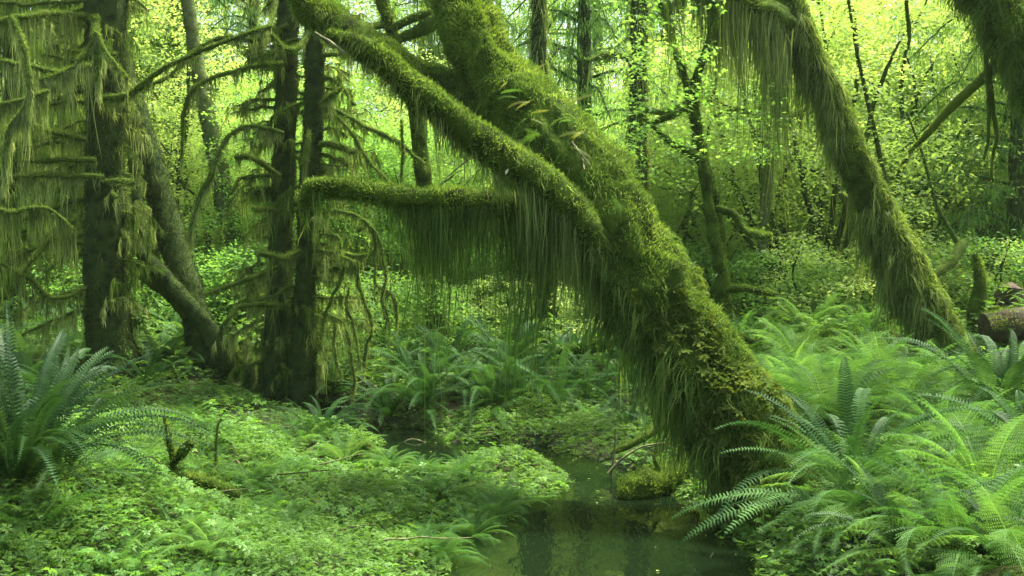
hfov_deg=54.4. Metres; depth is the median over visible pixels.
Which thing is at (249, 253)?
salmonberry bush
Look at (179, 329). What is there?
sword fern
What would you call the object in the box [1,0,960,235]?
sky
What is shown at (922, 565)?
lady fern
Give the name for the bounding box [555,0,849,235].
leafy tree
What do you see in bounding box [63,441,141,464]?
lady fern
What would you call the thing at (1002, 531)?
lady fern
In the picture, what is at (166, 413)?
lady fern
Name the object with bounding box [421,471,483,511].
lady fern
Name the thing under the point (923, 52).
leafy tree
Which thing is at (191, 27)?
alder
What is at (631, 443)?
fallen branch
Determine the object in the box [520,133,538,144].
licorice fern
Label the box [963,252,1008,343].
mossy stump
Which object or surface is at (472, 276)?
alder
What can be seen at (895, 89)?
vine maple
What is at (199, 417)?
lady fern
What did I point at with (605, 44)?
leafy tree
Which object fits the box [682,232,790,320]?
salmonberry bush
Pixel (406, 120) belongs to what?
vine maple
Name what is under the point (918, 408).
lady fern
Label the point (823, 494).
lady fern
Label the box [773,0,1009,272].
vine maple
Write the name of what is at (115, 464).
lady fern
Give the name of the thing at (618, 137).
vine maple
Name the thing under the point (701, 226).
vine maple
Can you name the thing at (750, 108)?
vine maple
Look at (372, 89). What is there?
vine maple
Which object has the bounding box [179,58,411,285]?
vine maple
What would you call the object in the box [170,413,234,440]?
lady fern
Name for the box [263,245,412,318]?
salmonberry bush
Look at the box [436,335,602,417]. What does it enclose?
sword fern
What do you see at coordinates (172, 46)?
hemlock
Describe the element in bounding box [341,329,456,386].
sword fern
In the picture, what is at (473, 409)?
lady fern
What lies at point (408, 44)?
leafy tree
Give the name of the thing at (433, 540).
lady fern
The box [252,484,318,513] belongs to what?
lady fern
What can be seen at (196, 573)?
lady fern
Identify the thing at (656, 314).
leaning maple
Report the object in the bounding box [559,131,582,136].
licorice fern
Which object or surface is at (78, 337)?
sword fern
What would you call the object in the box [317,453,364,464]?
fallen twig
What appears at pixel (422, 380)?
sword fern
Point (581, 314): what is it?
salmonberry bush
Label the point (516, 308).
salmonberry bush
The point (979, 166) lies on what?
vine maple
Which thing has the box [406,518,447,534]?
lady fern
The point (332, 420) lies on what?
sword fern
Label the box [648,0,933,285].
vine maple
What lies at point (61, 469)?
sword fern
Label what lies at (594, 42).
leafy tree
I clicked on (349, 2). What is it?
leafy tree
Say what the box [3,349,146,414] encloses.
sword fern
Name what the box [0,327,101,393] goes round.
sword fern
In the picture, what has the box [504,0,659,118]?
leafy tree
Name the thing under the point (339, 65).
leafy tree
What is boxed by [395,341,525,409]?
sword fern
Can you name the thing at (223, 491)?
fallen twig
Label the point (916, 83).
vine maple
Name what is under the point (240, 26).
hemlock
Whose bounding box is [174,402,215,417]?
lady fern
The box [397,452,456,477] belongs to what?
lady fern
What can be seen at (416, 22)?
leafy tree
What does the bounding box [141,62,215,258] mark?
vine maple
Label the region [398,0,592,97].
leafy tree
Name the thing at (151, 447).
lady fern
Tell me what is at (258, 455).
lady fern
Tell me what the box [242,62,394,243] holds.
vine maple
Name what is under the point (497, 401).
lady fern
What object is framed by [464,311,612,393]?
sword fern
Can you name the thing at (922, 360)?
lady fern
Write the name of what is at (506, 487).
lady fern
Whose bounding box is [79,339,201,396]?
sword fern
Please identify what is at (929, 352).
lady fern
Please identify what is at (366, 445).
fern
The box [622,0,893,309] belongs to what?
vine maple
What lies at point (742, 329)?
lady fern
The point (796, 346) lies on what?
lady fern
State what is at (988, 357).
sword fern
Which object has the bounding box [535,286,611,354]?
salmonberry bush
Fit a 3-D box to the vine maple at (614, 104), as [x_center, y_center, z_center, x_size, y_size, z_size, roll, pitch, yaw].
[0.943,-1.406,18.499,4.268,4.349,3.913,-1,2,-33]
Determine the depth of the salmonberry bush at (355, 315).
13.60 m
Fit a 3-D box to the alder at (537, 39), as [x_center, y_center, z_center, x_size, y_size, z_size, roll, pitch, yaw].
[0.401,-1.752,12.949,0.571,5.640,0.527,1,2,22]
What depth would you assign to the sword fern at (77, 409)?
7.37 m
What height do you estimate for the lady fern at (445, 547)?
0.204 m
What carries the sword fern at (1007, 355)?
on the ground at (456, 404)
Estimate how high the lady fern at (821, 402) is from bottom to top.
0.740 m
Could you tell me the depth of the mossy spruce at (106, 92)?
10.94 m
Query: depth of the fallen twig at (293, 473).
7.25 m
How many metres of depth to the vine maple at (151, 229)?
17.70 m
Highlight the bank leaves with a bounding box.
[707,449,1023,575]
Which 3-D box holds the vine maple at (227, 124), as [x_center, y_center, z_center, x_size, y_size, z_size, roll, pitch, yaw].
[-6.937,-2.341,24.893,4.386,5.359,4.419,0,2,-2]
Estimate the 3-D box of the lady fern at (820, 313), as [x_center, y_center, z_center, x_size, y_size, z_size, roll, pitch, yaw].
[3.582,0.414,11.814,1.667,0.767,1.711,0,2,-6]
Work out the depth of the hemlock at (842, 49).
23.68 m
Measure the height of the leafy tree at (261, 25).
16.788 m
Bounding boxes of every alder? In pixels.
[125,19,155,333]
[169,1,194,257]
[178,0,257,322]
[467,187,477,314]
[524,0,562,346]
[584,0,686,196]
[847,0,891,320]
[906,112,969,278]
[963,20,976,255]
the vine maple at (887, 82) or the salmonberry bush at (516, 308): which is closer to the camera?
the salmonberry bush at (516, 308)
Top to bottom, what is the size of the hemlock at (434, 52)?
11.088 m
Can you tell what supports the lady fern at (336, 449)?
on the ground at (456, 404)
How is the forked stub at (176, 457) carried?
on the ground at (456, 404)
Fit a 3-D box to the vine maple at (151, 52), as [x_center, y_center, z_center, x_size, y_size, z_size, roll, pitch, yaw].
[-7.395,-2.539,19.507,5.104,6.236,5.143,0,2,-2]
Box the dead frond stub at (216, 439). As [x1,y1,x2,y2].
[211,416,221,469]
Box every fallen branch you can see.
[404,438,425,442]
[610,417,673,454]
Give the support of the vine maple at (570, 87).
on the ground at (456, 404)
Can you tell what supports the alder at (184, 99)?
on the ground at (456, 404)
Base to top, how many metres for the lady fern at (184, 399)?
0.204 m
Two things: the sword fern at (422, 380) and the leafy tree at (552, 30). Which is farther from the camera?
the leafy tree at (552, 30)
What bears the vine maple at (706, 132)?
on the ground at (456, 404)
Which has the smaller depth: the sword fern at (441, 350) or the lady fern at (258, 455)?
the lady fern at (258, 455)
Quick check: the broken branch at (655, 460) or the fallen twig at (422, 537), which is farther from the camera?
the broken branch at (655, 460)
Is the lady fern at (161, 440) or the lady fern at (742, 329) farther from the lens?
the lady fern at (742, 329)
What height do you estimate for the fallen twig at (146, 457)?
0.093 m
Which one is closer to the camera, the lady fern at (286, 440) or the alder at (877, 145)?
the lady fern at (286, 440)
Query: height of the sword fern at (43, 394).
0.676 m
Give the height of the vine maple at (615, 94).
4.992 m
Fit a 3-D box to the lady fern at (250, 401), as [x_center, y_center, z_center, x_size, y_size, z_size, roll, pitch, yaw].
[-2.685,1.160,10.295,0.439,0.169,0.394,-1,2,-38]
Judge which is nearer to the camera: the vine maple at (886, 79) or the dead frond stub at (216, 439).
the dead frond stub at (216, 439)
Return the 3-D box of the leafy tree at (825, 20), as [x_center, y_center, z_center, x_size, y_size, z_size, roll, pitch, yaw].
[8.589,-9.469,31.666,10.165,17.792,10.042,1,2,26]
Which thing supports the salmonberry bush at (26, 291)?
on the ground at (456, 404)
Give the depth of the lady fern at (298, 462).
7.76 m
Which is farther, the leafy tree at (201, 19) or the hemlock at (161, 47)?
the leafy tree at (201, 19)
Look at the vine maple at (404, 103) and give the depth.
20.88 m
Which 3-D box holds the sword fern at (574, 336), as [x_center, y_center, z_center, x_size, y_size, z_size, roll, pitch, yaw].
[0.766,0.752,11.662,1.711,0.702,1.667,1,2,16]
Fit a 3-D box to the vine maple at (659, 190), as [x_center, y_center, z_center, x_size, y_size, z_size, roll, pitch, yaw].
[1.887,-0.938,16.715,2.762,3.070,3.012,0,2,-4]
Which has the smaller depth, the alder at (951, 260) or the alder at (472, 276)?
the alder at (951, 260)
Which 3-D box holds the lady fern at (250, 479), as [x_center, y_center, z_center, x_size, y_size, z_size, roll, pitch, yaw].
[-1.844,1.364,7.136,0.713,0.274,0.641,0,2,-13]
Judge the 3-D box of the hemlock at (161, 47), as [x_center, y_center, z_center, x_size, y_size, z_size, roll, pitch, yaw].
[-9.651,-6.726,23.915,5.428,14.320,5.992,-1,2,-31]
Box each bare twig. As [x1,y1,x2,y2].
[607,442,664,473]
[610,428,615,478]
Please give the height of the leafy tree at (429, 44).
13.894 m
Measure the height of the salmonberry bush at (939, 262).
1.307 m
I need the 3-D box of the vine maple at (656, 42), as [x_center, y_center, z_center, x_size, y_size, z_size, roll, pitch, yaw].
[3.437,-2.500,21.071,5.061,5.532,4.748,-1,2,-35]
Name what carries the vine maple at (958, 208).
on the ground at (456, 404)
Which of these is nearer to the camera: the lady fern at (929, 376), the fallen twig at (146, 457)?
the fallen twig at (146, 457)
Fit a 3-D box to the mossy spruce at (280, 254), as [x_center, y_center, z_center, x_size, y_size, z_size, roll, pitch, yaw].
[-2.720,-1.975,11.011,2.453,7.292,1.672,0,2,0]
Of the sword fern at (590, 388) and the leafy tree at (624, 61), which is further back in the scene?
the leafy tree at (624, 61)
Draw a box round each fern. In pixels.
[0,305,209,497]
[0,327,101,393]
[0,396,177,490]
[0,482,117,567]
[0,484,26,514]
[0,493,71,547]
[2,307,49,374]
[3,296,84,346]
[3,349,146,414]
[3,373,97,427]
[11,306,160,367]
[11,379,132,453]
[57,521,189,575]
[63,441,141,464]
[65,437,156,486]
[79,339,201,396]
[86,386,143,415]
[98,436,159,456]
[121,438,167,461]
[130,497,238,553]
[133,325,227,374]
[137,311,236,362]
[140,427,196,447]
[149,512,271,572]
[150,408,185,421]
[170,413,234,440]
[171,394,208,410]
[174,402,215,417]
[179,410,213,425]
[179,560,250,575]
[180,415,243,445]
[180,447,232,467]
[181,424,249,461]
[204,494,290,526]
[210,456,302,499]
[210,463,287,500]
[211,382,254,397]
[214,551,255,575]
[234,433,273,452]
[234,445,287,471]
[236,392,266,409]
[247,511,310,548]
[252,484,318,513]
[254,462,292,482]
[259,395,378,446]
[260,410,336,443]
[261,502,290,517]
[264,497,330,539]
[267,450,327,483]
[270,467,302,488]
[277,358,379,397]
[277,436,307,451]
[305,427,397,463]
[318,370,450,426]
[339,423,374,437]
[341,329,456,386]
[342,439,379,461]
[346,346,501,430]
[354,443,425,478]
[359,447,415,473]
[383,315,516,375]
[385,518,487,567]
[389,467,451,502]
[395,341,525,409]
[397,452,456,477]
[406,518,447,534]
[406,526,488,571]
[420,469,497,505]
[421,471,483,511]
[424,345,555,432]
[425,451,502,480]
[432,505,513,547]
[436,309,586,389]
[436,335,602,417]
[446,462,500,487]
[446,487,531,526]
[447,495,492,516]
[459,405,483,417]
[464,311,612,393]
[470,469,548,513]
[471,485,538,518]
[474,391,523,408]
[492,348,628,422]
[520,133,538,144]
[524,324,629,374]
[528,352,643,413]
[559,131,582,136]
[569,340,637,408]
[570,94,590,103]
[580,385,654,444]
[605,407,669,446]
[611,195,621,211]
[671,356,1010,544]
[728,427,990,548]
[732,308,810,355]
[737,482,911,565]
[741,316,862,367]
[748,292,883,346]
[749,339,813,365]
[750,349,824,386]
[754,332,888,388]
[762,344,935,432]
[772,348,911,407]
[782,329,918,371]
[789,453,1023,575]
[790,323,1008,421]
[804,298,903,348]
[813,329,942,390]
[816,443,1023,575]
[830,387,1023,547]
[840,529,1019,575]
[862,375,1023,460]
[873,307,1023,417]
[874,339,951,375]
[875,486,1023,575]
[898,331,1021,393]
[900,376,1023,477]
[910,462,1023,575]
[957,344,1018,375]
[968,343,1023,388]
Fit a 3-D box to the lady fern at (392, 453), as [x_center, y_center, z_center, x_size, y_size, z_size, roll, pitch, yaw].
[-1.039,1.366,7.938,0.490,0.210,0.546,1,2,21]
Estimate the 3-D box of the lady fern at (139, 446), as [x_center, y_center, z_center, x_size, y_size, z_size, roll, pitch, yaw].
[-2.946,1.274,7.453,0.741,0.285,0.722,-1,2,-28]
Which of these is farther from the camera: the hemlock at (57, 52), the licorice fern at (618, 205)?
the hemlock at (57, 52)
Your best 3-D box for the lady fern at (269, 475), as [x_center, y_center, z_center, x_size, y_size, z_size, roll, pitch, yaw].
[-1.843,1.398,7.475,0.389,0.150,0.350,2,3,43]
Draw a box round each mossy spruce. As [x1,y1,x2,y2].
[0,0,272,388]
[140,0,372,406]
[239,27,426,416]
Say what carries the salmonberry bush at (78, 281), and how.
on the ground at (456, 404)
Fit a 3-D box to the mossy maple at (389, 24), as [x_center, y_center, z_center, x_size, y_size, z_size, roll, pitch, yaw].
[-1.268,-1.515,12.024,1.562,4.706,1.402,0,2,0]
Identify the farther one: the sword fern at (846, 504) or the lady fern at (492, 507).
the lady fern at (492, 507)
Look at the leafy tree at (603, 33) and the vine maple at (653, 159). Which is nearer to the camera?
the vine maple at (653, 159)
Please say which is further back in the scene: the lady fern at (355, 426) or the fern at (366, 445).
the lady fern at (355, 426)
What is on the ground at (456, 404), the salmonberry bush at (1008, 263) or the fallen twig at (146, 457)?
the salmonberry bush at (1008, 263)
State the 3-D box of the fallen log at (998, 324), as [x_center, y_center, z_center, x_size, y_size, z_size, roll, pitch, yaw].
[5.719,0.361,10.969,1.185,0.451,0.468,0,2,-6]
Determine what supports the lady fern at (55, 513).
on the ground at (456, 404)
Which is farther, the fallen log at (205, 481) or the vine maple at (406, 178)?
the vine maple at (406, 178)
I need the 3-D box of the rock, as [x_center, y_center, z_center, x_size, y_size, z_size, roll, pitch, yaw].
[1.355,1.405,7.744,1.383,0.498,0.378,-1,2,-32]
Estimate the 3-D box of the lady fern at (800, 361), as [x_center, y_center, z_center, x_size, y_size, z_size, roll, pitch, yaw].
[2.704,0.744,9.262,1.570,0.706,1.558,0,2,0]
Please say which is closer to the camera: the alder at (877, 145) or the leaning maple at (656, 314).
the leaning maple at (656, 314)
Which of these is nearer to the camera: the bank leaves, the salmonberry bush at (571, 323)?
the bank leaves
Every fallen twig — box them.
[126,456,166,468]
[183,488,248,500]
[253,470,328,478]
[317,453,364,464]
[326,524,374,531]
[383,536,472,540]
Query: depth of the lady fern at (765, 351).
10.10 m
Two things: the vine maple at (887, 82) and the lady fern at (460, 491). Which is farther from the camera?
the vine maple at (887, 82)
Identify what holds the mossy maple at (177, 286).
on the ground at (456, 404)
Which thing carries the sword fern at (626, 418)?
on the ground at (456, 404)
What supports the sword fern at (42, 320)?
on the ground at (456, 404)
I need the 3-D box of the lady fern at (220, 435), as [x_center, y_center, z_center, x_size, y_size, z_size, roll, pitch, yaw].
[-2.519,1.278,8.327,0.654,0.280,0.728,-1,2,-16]
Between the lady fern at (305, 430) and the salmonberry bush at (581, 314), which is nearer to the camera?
the lady fern at (305, 430)
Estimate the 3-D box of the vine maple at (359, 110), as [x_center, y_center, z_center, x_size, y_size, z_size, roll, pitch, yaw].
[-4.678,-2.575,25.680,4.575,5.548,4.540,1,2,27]
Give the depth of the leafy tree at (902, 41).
30.64 m
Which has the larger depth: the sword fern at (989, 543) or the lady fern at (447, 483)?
the lady fern at (447, 483)
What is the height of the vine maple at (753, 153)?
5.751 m
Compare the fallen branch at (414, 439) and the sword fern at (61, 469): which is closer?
the sword fern at (61, 469)
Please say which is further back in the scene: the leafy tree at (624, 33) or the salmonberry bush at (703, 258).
the leafy tree at (624, 33)
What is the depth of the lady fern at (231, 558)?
5.36 m
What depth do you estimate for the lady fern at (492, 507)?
6.87 m
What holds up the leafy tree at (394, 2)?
on the ground at (456, 404)
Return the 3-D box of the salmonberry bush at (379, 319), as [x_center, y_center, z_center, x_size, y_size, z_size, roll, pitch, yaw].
[-1.088,0.454,12.620,1.976,1.332,2.098,1,2,29]
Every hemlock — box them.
[0,0,131,331]
[0,0,175,316]
[40,0,238,257]
[128,0,269,304]
[186,0,330,259]
[379,0,520,296]
[451,0,736,332]
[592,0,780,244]
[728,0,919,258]
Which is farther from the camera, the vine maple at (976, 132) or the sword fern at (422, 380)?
the vine maple at (976, 132)
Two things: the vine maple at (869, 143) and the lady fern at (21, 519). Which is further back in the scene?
the vine maple at (869, 143)
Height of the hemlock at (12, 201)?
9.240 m
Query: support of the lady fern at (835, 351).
on the ground at (456, 404)
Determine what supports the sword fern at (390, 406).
on the ground at (456, 404)
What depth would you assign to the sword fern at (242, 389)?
11.12 m
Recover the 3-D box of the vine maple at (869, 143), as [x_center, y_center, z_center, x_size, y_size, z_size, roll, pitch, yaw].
[6.112,-2.020,18.499,3.894,4.537,4.151,0,2,-1]
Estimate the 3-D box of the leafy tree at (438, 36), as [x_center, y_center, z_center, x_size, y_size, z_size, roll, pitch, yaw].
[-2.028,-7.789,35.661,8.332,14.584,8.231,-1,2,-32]
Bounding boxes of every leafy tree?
[36,0,238,115]
[46,0,247,176]
[144,0,377,227]
[148,0,301,165]
[152,0,342,177]
[165,0,426,170]
[198,0,368,175]
[219,0,441,177]
[299,0,562,136]
[301,0,564,215]
[329,0,576,175]
[330,0,416,158]
[345,0,556,150]
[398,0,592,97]
[423,0,660,103]
[503,0,720,133]
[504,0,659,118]
[505,0,623,105]
[509,0,729,141]
[546,0,683,170]
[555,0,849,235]
[576,1,747,133]
[629,1,929,149]
[793,0,998,171]
[867,1,981,168]
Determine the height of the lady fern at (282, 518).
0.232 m
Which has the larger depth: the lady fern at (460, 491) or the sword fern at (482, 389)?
the sword fern at (482, 389)
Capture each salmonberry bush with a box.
[0,245,79,313]
[0,252,127,322]
[14,252,174,325]
[55,271,171,320]
[136,246,265,330]
[154,246,261,329]
[200,231,354,332]
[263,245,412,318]
[316,272,405,346]
[319,264,462,357]
[342,275,499,363]
[390,272,512,349]
[477,288,582,340]
[480,279,582,339]
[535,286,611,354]
[560,281,602,337]
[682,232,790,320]
[707,244,852,331]
[729,232,850,309]
[750,232,893,322]
[800,255,899,321]
[849,231,983,309]
[922,240,992,295]
[923,229,1023,314]
[934,226,1023,291]
[959,237,1023,300]
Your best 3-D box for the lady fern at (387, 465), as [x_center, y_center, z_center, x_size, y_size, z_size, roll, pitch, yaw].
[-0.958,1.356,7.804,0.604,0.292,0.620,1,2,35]
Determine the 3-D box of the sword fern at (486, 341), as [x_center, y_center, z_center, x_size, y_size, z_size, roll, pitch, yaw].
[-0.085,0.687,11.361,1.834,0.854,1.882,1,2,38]
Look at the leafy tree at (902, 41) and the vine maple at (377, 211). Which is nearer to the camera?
the vine maple at (377, 211)
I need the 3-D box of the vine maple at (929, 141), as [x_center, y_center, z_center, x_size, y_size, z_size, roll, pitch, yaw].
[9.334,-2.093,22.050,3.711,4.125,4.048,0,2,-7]
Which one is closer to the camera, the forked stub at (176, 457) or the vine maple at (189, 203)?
the forked stub at (176, 457)
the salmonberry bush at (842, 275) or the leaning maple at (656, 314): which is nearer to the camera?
the leaning maple at (656, 314)
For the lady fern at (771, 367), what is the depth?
9.50 m
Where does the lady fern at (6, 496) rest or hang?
on the ground at (456, 404)
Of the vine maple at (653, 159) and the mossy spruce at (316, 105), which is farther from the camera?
the vine maple at (653, 159)
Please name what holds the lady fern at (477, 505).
on the ground at (456, 404)
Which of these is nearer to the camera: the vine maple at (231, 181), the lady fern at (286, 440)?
the lady fern at (286, 440)
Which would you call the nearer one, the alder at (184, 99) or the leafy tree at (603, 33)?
the alder at (184, 99)
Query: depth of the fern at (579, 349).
11.44 m
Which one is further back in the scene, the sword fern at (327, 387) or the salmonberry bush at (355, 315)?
the salmonberry bush at (355, 315)
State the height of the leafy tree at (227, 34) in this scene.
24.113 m
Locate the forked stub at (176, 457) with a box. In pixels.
[158,416,197,471]
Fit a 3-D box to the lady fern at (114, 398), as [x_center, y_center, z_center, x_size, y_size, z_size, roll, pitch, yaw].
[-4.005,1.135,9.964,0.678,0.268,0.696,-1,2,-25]
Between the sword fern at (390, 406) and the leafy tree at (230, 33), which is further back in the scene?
the leafy tree at (230, 33)
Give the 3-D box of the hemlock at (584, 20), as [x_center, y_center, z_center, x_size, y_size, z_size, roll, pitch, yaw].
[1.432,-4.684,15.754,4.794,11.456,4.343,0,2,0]
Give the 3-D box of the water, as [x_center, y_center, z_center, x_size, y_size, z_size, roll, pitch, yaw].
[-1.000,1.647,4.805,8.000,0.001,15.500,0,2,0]
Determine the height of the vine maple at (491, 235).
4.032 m
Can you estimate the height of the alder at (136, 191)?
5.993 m
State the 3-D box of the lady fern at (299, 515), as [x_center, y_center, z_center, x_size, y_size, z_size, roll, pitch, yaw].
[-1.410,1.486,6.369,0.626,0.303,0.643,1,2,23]
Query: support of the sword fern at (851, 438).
on the ground at (456, 404)
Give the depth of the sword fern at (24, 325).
11.70 m
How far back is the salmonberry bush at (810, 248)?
14.69 m
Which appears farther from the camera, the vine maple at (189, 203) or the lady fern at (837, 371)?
the vine maple at (189, 203)
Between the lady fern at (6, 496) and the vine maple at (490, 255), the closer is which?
the lady fern at (6, 496)
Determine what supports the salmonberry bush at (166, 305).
on the ground at (456, 404)
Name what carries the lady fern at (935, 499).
on the ground at (456, 404)
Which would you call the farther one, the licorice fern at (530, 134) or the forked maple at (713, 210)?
the forked maple at (713, 210)
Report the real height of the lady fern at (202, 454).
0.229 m
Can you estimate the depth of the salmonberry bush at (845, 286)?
12.65 m
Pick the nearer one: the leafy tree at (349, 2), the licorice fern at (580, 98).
the licorice fern at (580, 98)
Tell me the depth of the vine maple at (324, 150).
15.58 m
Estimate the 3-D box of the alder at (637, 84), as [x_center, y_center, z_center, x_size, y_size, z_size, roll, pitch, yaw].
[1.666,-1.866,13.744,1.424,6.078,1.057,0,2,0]
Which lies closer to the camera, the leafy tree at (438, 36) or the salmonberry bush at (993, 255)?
the salmonberry bush at (993, 255)
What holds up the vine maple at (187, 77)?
on the ground at (456, 404)
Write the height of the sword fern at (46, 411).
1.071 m
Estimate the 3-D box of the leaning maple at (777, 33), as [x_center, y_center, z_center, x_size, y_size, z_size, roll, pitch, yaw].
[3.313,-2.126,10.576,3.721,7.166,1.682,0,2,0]
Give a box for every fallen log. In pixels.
[171,466,241,500]
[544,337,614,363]
[977,305,1023,341]
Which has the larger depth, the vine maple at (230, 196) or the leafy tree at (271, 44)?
the leafy tree at (271, 44)
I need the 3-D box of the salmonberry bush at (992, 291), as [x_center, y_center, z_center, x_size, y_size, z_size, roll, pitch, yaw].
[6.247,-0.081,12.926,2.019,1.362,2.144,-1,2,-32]
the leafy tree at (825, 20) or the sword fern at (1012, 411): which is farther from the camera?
the leafy tree at (825, 20)
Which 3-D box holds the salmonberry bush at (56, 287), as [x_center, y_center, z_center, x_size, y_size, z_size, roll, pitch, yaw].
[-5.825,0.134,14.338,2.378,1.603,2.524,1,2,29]
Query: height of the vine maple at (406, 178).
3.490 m
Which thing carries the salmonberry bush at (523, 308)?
on the ground at (456, 404)
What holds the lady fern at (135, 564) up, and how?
on the ground at (456, 404)
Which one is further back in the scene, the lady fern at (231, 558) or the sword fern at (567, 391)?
the sword fern at (567, 391)
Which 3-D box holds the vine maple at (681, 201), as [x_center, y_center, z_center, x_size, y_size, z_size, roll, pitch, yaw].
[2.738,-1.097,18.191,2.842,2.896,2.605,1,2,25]
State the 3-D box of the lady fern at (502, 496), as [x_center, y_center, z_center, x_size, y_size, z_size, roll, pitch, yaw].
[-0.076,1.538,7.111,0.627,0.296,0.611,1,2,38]
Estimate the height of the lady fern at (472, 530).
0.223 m
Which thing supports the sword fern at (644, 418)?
on the ground at (456, 404)
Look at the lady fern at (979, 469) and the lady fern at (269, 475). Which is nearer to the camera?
the lady fern at (979, 469)
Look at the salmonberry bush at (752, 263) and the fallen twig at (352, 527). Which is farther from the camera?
the salmonberry bush at (752, 263)
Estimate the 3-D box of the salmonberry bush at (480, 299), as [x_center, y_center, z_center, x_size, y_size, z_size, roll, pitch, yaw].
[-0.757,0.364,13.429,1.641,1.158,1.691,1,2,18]
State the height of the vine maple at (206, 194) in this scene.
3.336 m
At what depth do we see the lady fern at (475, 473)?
7.67 m
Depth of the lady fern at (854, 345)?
9.44 m
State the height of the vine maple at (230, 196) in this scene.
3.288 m
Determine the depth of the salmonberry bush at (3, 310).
14.92 m
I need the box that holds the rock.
[616,451,700,499]
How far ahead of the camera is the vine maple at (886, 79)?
17.99 m
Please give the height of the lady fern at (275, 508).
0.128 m
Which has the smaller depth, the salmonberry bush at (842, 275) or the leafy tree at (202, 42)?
the salmonberry bush at (842, 275)
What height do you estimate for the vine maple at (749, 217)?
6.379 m
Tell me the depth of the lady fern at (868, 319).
11.49 m
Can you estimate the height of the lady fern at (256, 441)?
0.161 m
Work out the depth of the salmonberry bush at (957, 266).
14.69 m
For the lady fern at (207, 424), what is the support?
on the ground at (456, 404)
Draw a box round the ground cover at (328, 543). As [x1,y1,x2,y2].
[0,267,1023,575]
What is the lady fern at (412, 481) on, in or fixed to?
on the ground at (456, 404)
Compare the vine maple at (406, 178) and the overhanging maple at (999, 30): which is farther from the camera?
the vine maple at (406, 178)
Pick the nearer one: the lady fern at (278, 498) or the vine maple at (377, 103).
the lady fern at (278, 498)
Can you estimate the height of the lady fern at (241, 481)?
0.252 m
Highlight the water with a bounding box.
[317,417,768,575]
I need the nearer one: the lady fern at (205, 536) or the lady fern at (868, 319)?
the lady fern at (205, 536)
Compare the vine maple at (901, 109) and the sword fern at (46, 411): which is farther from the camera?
the vine maple at (901, 109)
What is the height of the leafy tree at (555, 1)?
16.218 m
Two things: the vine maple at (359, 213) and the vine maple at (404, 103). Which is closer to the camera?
the vine maple at (359, 213)
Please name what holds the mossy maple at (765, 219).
on the ground at (456, 404)
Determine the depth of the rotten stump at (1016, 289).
11.68 m
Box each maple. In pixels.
[1,0,270,313]
[23,0,249,266]
[123,152,186,300]
[124,62,296,317]
[125,30,257,394]
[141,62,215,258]
[168,136,295,309]
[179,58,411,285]
[179,118,353,289]
[189,164,293,306]
[192,89,295,256]
[205,124,399,308]
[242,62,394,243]
[248,117,453,325]
[286,0,835,535]
[293,138,420,319]
[294,58,407,242]
[296,85,385,213]
[298,31,438,272]
[318,121,510,336]
[318,125,481,319]
[333,80,513,299]
[336,90,507,322]
[366,0,447,348]
[378,49,521,279]
[382,116,516,313]
[433,153,573,322]
[438,166,509,310]
[449,161,570,308]
[464,96,673,302]
[473,57,621,266]
[497,111,700,315]
[557,141,695,275]
[575,57,746,250]
[584,0,794,356]
[597,122,698,243]
[598,32,772,253]
[615,21,829,296]
[619,112,779,293]
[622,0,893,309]
[647,0,1007,317]
[648,0,869,284]
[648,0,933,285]
[648,152,731,269]
[659,0,981,366]
[704,61,812,257]
[714,96,799,326]
[729,4,974,294]
[733,49,945,274]
[736,0,994,278]
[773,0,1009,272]
[786,0,1023,275]
[810,0,1008,294]
[840,0,1023,292]
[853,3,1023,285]
[878,112,963,226]
[881,49,1022,280]
[904,0,1023,181]
[914,78,1009,242]
[934,58,1023,287]
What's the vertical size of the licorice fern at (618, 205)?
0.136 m
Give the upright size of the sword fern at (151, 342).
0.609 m
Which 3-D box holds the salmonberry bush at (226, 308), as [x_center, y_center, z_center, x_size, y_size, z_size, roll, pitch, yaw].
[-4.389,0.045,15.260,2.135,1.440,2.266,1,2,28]
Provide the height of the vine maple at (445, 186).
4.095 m
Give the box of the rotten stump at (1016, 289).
[991,282,1023,307]
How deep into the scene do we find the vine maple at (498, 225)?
18.06 m
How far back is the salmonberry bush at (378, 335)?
12.68 m
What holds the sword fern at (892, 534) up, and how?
on the ground at (456, 404)
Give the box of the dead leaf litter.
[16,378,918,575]
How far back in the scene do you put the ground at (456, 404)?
9.08 m
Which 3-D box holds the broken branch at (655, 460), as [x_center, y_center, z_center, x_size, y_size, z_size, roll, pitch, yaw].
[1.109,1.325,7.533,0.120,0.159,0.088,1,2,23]
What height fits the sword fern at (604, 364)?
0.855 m
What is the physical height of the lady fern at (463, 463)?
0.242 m
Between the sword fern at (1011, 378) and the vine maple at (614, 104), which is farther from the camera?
the vine maple at (614, 104)
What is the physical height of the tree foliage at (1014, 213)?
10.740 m
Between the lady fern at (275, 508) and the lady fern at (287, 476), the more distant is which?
the lady fern at (287, 476)
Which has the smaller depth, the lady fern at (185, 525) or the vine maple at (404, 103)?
the lady fern at (185, 525)
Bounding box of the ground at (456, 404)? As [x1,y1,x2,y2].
[0,252,1023,575]
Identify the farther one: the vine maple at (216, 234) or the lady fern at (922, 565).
the vine maple at (216, 234)
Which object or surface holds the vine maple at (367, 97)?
on the ground at (456, 404)
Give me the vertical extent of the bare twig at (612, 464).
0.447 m
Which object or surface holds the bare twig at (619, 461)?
on the water
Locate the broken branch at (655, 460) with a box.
[651,453,662,470]
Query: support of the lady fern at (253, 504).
on the ground at (456, 404)

